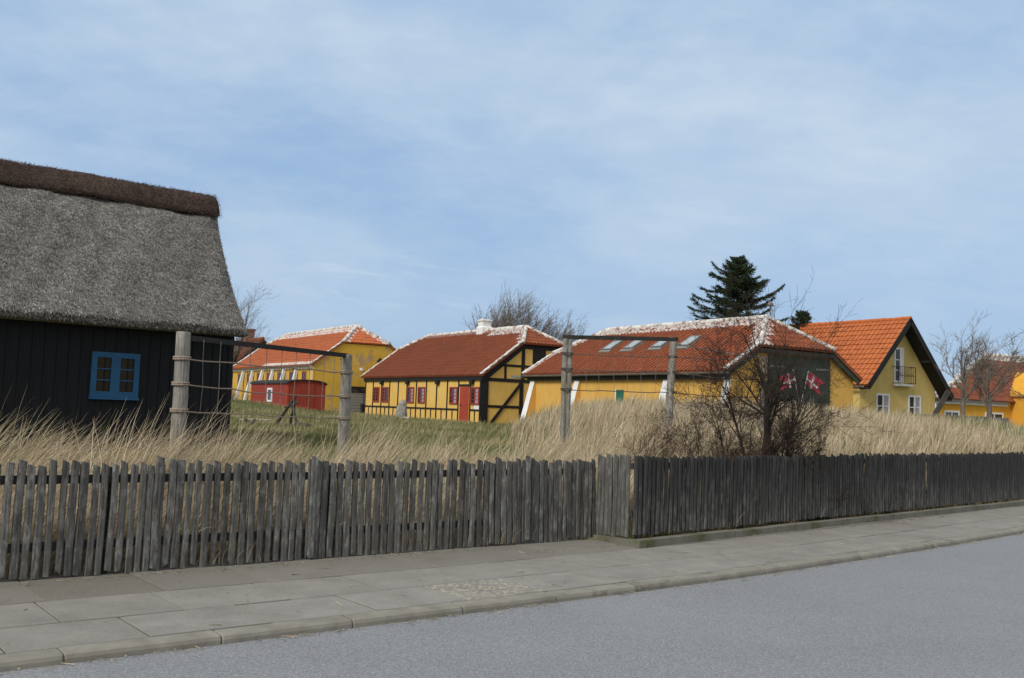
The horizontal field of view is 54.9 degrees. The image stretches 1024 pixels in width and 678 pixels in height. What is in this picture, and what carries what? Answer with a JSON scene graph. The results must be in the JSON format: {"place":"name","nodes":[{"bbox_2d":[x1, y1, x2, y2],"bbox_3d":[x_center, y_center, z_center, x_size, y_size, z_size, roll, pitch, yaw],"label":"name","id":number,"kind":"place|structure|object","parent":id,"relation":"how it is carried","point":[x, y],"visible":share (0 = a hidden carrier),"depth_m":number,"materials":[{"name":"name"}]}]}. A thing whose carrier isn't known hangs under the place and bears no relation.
{"place":"outdoors","nodes":[
{"label":"outdoors","id":0,"kind":"place"},
{"bbox_2d":[151,398,558,464],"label":"lawn grass","id":1,"kind":"structure","parent":0,"point":[489,432],"depth_m":30.08,"materials":[{"name":"green plant"}]},
{"bbox_2d":[239,418,270,420],"bbox_3d":[-9.094,2.864,34.918,1.132,0.112,0.097,2,-4,-6],"label":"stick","id":2,"kind":"object","parent":1,"relation":"on","point":[256,419],"visible":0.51,"depth_m":34.89,"materials":[{"name":"grey wood"}]},
{"bbox_2d":[360,404,363,412],"bbox_3d":[-9.108,4.379,60.820,0.520,0.750,0.380,5,-5,-33],"label":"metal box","id":3,"kind":"object","parent":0,"point":[361,408],"visible":0.36,"depth_m":60.64,"materials":[{"name":"black metal"}]},
{"bbox_2d":[0,533,1023,677],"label":"road","id":4,"kind":"structure","parent":0,"point":[951,611],"depth_m":7.31,"materials":[{"name":"grey asphalt"}]},
{"bbox_2d":[0,526,1023,671],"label":"kerb","id":5,"kind":"structure","parent":4,"relation":"on","point":[68,654],"depth_m":7.62,"materials":[{"name":"concrete"}]},
{"bbox_2d":[0,505,1023,654],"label":"pavement","id":6,"kind":"structure","parent":0,"point":[151,605],"depth_m":8.85,"materials":[{"name":"concrete"}]},
{"bbox_2d":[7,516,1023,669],"bbox_3d":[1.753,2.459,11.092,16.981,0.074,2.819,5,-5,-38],"label":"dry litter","id":7,"kind":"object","parent":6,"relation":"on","point":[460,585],"visible":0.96,"depth_m":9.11,"materials":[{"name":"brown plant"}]},
{"bbox_2d":[199,498,920,564],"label":"weeds","id":8,"kind":"object","parent":6,"relation":"on","point":[468,540],"visible":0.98,"depth_m":11.22,"materials":[{"name":"green plant"}]},
{"bbox_2d":[593,500,1023,548],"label":"concrete edging","id":9,"kind":"object","parent":6,"relation":"on","point":[681,539],"visible":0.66,"depth_m":13.84,"materials":[{"name":"grey concrete"}]},
{"bbox_2d":[595,453,630,536],"bbox_3d":[1.242,1.915,12.160,0.056,1.042,0.617,5,-5,-35],"label":"picket fence","id":10,"kind":"object","parent":9,"relation":"on","point":[612,509],"visible":1,"depth_m":12.13,"materials":[{"name":"grey wood"}]},
{"bbox_2d":[629,451,1023,538],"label":"picket fence","id":11,"kind":"object","parent":9,"relation":"on","point":[673,491],"visible":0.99,"depth_m":14.48,"materials":[{"name":"grey wood"}]},
{"bbox_2d":[0,402,1023,574],"bbox_3d":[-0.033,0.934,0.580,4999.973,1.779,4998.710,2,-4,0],"label":"ground","id":12,"kind":"structure","parent":0,"point":[630,536],"depth_m":20.58,"materials":[{"name":"green plant"}]},
{"bbox_2d":[0,158,249,451],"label":"thatched house","id":13,"kind":"structure","parent":12,"relation":"on","point":[110,287],"depth_m":18.98,"materials":[{"name":"grey plant"}]},
{"bbox_2d":[88,351,140,400],"bbox_3d":[-7.434,0.697,18.464,0.900,0.880,0.095,5,-5,-40],"label":"window","id":14,"kind":"structure","parent":13,"relation":"in","point":[115,380],"depth_m":18.44,"materials":[{"name":"blue paint"}]},
{"bbox_2d":[231,383,250,400],"bbox_3d":[-17.853,3.292,60.073,5.461,2.187,3.242,1,-4,10],"label":"scrub bush","id":15,"kind":"object","parent":12,"relation":"on","point":[233,394],"visible":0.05,"depth_m":60.02,"materials":[{"name":"brown plant"}]},
{"bbox_2d":[231,329,267,394],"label":"brick house","id":16,"kind":"structure","parent":12,"relation":"on","point":[240,357],"depth_m":86.65,"materials":[{"name":"red tile"}]},
{"bbox_2d":[232,282,276,379],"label":"bare tree","id":17,"kind":"object","parent":12,"relation":"on","point":[237,350],"visible":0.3,"depth_m":84.20,"materials":[{"name":"brown plant"}]},
{"bbox_2d":[168,331,352,459],"bbox_3d":[-3.130,1.385,12.776,0.208,2.661,3.761,0,-4,22],"label":"drying frame","id":18,"kind":"object","parent":12,"relation":"on","point":[182,359],"visible":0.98,"depth_m":12.06,"materials":[{"name":"wood"}]},
{"bbox_2d":[274,396,298,424],"bbox_3d":[-7.525,2.470,32.874,0.719,1.237,0.903,5,-5,-39],"label":"wooden trestle","id":19,"kind":"object","parent":12,"relation":"on","point":[289,405],"visible":0.61,"depth_m":32.89,"materials":[{"name":"wood"}]},
{"bbox_2d":[250,379,327,410],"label":"red shed","id":20,"kind":"structure","parent":12,"relation":"on","point":[304,387],"depth_m":50.83,"materials":[{"name":"wood"}]},
{"bbox_2d":[267,388,272,401],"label":"window","id":21,"kind":"structure","parent":20,"relation":"in","point":[269,395],"depth_m":52.15,"materials":[{"name":"white paint"}]},
{"bbox_2d":[298,384,313,409],"bbox_3d":[-10.557,3.287,50.511,0.800,1.960,0.040,5,-5,-33],"label":"door","id":22,"kind":"structure","parent":20,"relation":"in","point":[304,389],"depth_m":50.52,"materials":[{"name":"red wood"}]},
{"bbox_2d":[0,456,595,579],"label":"picket fence","id":23,"kind":"object","parent":12,"relation":"on","point":[528,495],"visible":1,"depth_m":9.76,"materials":[{"name":"grey wood"}]},
{"bbox_2d":[286,422,312,426],"bbox_3d":[-6.995,2.829,32.209,0.936,0.204,0.155,2,-4,-3],"label":"log","id":24,"kind":"object","parent":12,"relation":"on","point":[305,424],"visible":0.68,"depth_m":32.16,"materials":[{"name":"grey wood"}]},
{"bbox_2d":[232,324,395,412],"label":"yellow longhouse","id":25,"kind":"structure","parent":12,"relation":"on","point":[366,349],"depth_m":63.93,"materials":[{"name":"yellow paint"}]},
{"bbox_2d":[289,372,293,379],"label":"window","id":26,"kind":"structure","parent":25,"relation":"in","point":[290,373],"depth_m":64.41,"materials":[{"name":"red paint"}]},
{"bbox_2d":[302,371,306,378],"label":"window","id":27,"kind":"structure","parent":25,"relation":"in","point":[303,372],"depth_m":62.40,"materials":[{"name":"red paint"}]},
{"bbox_2d":[350,393,364,412],"bbox_3d":[-9.212,4.301,63.087,2.400,1.620,0.056,5,-5,-33],"label":"garage door","id":28,"kind":"structure","parent":25,"relation":"in","point":[357,399],"depth_m":62.66,"materials":[{"name":"white wood"}]},
{"bbox_2d":[351,388,364,392],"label":"transom window","id":29,"kind":"structure","parent":25,"relation":"in","point":[353,390],"depth_m":62.72,"materials":[{"name":"glass"}]},
{"bbox_2d":[395,399,406,416],"bbox_3d":[-5.845,3.912,52.240,0.672,1.418,0.410,2,-4,0],"label":"standing stone","id":30,"kind":"object","parent":12,"relation":"on","point":[401,409],"visible":0.69,"depth_m":52.13,"materials":[{"name":"stone"}]},
{"bbox_2d":[360,319,562,424],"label":"half timbered house","id":31,"kind":"structure","parent":12,"relation":"on","point":[464,375],"depth_m":52.11,"materials":[{"name":"yellow paint"}]},
{"bbox_2d":[372,387,379,401],"bbox_3d":[-8.106,3.306,58.789,0.060,0.890,0.840,5,-5,-33],"label":"window","id":32,"kind":"structure","parent":31,"relation":"in","point":[376,390],"depth_m":58.77,"materials":[{"name":"red paint"}]},
{"bbox_2d":[381,387,388,401],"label":"window","id":33,"kind":"structure","parent":31,"relation":"in","point":[385,390],"depth_m":57.74,"materials":[{"name":"red paint"}]},
{"bbox_2d":[406,387,413,402],"bbox_3d":[-5.665,3.123,55.031,0.060,0.890,0.820,5,-5,-33],"label":"window","id":34,"kind":"structure","parent":31,"relation":"in","point":[410,390],"depth_m":55.00,"materials":[{"name":"red paint"}]},
{"bbox_2d":[417,387,424,402],"bbox_3d":[-4.959,3.069,53.925,0.060,0.890,0.800,5,-5,-33],"label":"window","id":35,"kind":"structure","parent":31,"relation":"in","point":[421,390],"depth_m":53.91,"materials":[{"name":"red paint"}]},
{"bbox_2d":[449,387,457,403],"bbox_3d":[-3.023,2.923,50.939,0.060,0.890,0.810,5,-5,-33],"label":"window","id":36,"kind":"structure","parent":31,"relation":"in","point":[453,391],"depth_m":50.91,"materials":[{"name":"red paint"}]},
{"bbox_2d":[459,387,468,422],"bbox_3d":[-2.442,3.355,49.962,0.090,1.870,0.880,5,-5,-33],"label":"door","id":37,"kind":"structure","parent":31,"relation":"in","point":[464,391],"depth_m":49.93,"materials":[{"name":"red paint"}]},
{"bbox_2d":[470,387,479,404],"bbox_3d":[-1.842,2.834,49.109,0.060,0.890,0.810,5,-5,-33],"label":"window","id":38,"kind":"structure","parent":31,"relation":"in","point":[474,394],"depth_m":49.10,"materials":[{"name":"red paint"}]},
{"bbox_2d":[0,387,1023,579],"bbox_3d":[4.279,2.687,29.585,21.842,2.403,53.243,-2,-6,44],"label":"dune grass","id":39,"kind":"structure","parent":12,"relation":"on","point":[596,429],"depth_m":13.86,"materials":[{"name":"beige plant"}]},
{"bbox_2d":[464,280,587,342],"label":"bare tree","id":40,"kind":"object","parent":12,"relation":"on","point":[503,320],"visible":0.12,"depth_m":71.88,"materials":[{"name":"grey plant"}]},
{"bbox_2d":[607,395,700,462],"bbox_3d":[2.279,1.513,15.041,1.627,1.526,1.416,1,-4,9],"label":"shrub","id":41,"kind":"object","parent":12,"relation":"on","point":[651,436],"visible":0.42,"depth_m":15.12,"materials":[{"name":"brown plant"}]},
{"bbox_2d":[560,335,766,444],"bbox_3d":[2.946,1.410,18.983,4.060,2.899,0.393,2,-4,-4],"label":"drying frame","id":42,"kind":"object","parent":12,"relation":"on","point":[566,372],"visible":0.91,"depth_m":18.97,"materials":[{"name":"wood"}]},
{"bbox_2d":[511,314,862,418],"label":"yellow barn","id":43,"kind":"structure","parent":12,"relation":"on","point":[543,376],"depth_m":39.16,"materials":[{"name":"brown tile"}]},
{"bbox_2d":[767,354,799,405],"bbox_3d":[10.057,2.273,36.486,1.700,3.320,0.092,5,-5,-33],"label":"barn door","id":44,"kind":"structure","parent":43,"relation":"in","point":[797,363],"depth_m":36.54,"materials":[{"name":"black paint"}]},
{"bbox_2d":[800,357,829,408],"bbox_3d":[11.485,2.388,37.402,1.678,3.320,0.092,5,-5,-33],"label":"barn door","id":45,"kind":"structure","parent":43,"relation":"in","point":[815,400],"depth_m":37.48,"materials":[{"name":"black paint"}]},
{"bbox_2d":[611,410,828,500],"bbox_3d":[3.017,1.687,14.821,3.212,1.506,1.663,2,-4,0],"label":"shrub","id":46,"kind":"object","parent":12,"relation":"on","point":[690,450],"visible":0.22,"depth_m":14.80,"materials":[{"name":"brown plant"}]},
{"bbox_2d":[687,255,798,329],"bbox_3d":[14.068,0.125,62.732,7.160,10.968,7.120,2,-4,0],"label":"conifer tree","id":47,"kind":"object","parent":12,"relation":"on","point":[741,278],"visible":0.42,"depth_m":61.82,"materials":[{"name":"green plant"}]},
{"bbox_2d":[693,428,837,497],"bbox_3d":[3.777,2.022,15.012,2.418,1.414,1.553,3,-4,-10],"label":"shrub","id":48,"kind":"object","parent":12,"relation":"on","point":[813,449],"visible":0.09,"depth_m":14.91,"materials":[{"name":"brown plant"}]},
{"bbox_2d":[646,256,897,491],"bbox_3d":[3.911,0.691,14.949,3.614,3.932,3.333,2,-4,0],"label":"thorn bush","id":49,"kind":"object","parent":12,"relation":"on","point":[770,402],"visible":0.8,"depth_m":15.04,"materials":[{"name":"brown plant"}]},
{"bbox_2d":[788,310,811,328],"bbox_3d":[18.366,1.875,61.831,3.454,7.618,3.156,2,-4,0],"label":"conifer tree","id":50,"kind":"object","parent":12,"relation":"on","point":[800,320],"visible":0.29,"depth_m":62.03,"materials":[{"name":"green plant"}]},
{"bbox_2d":[811,467,866,519],"bbox_3d":[4.746,2.308,15.415,1.386,1.078,1.537,4,-5,-29],"label":"shrub","id":51,"kind":"object","parent":12,"relation":"on","point":[845,490],"visible":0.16,"depth_m":15.12,"materials":[{"name":"brown plant"}]},
{"bbox_2d":[793,316,953,415],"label":"yellow house","id":52,"kind":"structure","parent":12,"relation":"on","point":[891,362],"depth_m":56.26,"materials":[{"name":"orange tile"}]},
{"bbox_2d":[876,393,889,415],"bbox_3d":[20.740,3.769,55.098,1.190,1.430,0.090,5,-5,-33],"label":"window","id":53,"kind":"structure","parent":52,"relation":"in","point":[883,402],"depth_m":55.10,"materials":[{"name":"white paint"}]},
{"bbox_2d":[894,347,900,382],"bbox_3d":[21.891,1.475,55.980,0.600,1.990,0.050,5,-5,-33],"label":"balcony door","id":54,"kind":"structure","parent":52,"relation":"in","point":[897,353],"depth_m":55.97,"materials":[{"name":"white paint"}]},
{"bbox_2d":[908,395,920,415],"bbox_3d":[23.141,3.963,56.640,1.190,1.430,0.090,5,-5,-33],"label":"window","id":55,"kind":"structure","parent":52,"relation":"in","point":[915,400],"depth_m":56.65,"materials":[{"name":"white paint"}]},
{"bbox_2d":[860,403,916,415],"bbox_3d":[17.390,3.445,45.603,3.160,1.578,2.374,0,-4,25],"label":"scrub bush","id":56,"kind":"object","parent":12,"relation":"on","point":[895,413],"visible":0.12,"depth_m":45.69,"materials":[{"name":"plant"}]},
{"bbox_2d":[932,390,950,415],"bbox_3d":[19.344,3.369,44.975,1.386,2.157,0.179,2,-4,-5],"label":"leaning timber","id":57,"kind":"object","parent":12,"relation":"on","point":[942,401],"visible":0.36,"depth_m":44.97,"materials":[{"name":"grey wood"}]},
{"bbox_2d":[914,414,1008,429],"bbox_3d":[24.770,5.011,54.199,7.800,1.606,0.082,4,-5,-28],"label":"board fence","id":58,"kind":"object","parent":12,"relation":"on","point":[1001,419],"visible":0.15,"depth_m":54.96,"materials":[{"name":"grey wood"}]},
{"bbox_2d":[929,324,1021,421],"bbox_3d":[23.731,1.896,50.538,4.729,5.835,2.920,0,-5,28],"label":"bare tree","id":59,"kind":"object","parent":12,"relation":"on","point":[963,380],"visible":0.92,"depth_m":50.41,"materials":[{"name":"brown plant"}]},
{"bbox_2d":[935,352,1023,428],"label":"hipped house","id":60,"kind":"structure","parent":12,"relation":"on","point":[1012,409],"depth_m":61.40,"materials":[{"name":"yellow paint"}]},
{"bbox_2d":[944,410,959,415],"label":"window","id":61,"kind":"structure","parent":60,"relation":"in","point":[945,411],"depth_m":59.06,"materials":[{"name":"white paint"}]},
{"bbox_2d":[985,412,1003,417],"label":"window","id":62,"kind":"structure","parent":60,"relation":"in","point":[1001,415],"depth_m":61.31,"materials":[{"name":"white paint"}]},
{"bbox_2d":[963,311,1023,418],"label":"bare tree","id":63,"kind":"object","parent":12,"relation":"on","point":[989,396],"visible":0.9,"depth_m":49.87,"materials":[{"name":"brown plant"}]},
{"bbox_2d":[981,329,1023,401],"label":"bare tree","id":64,"kind":"object","parent":12,"relation":"on","point":[1007,388],"visible":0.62,"depth_m":51.60,"materials":[{"name":"brown plant"}]},
{"bbox_2d":[0,0,1023,407],"label":"sky","id":65,"kind":"structure","parent":0,"point":[385,167],"materials":[{"name":"blue"}]}
]}

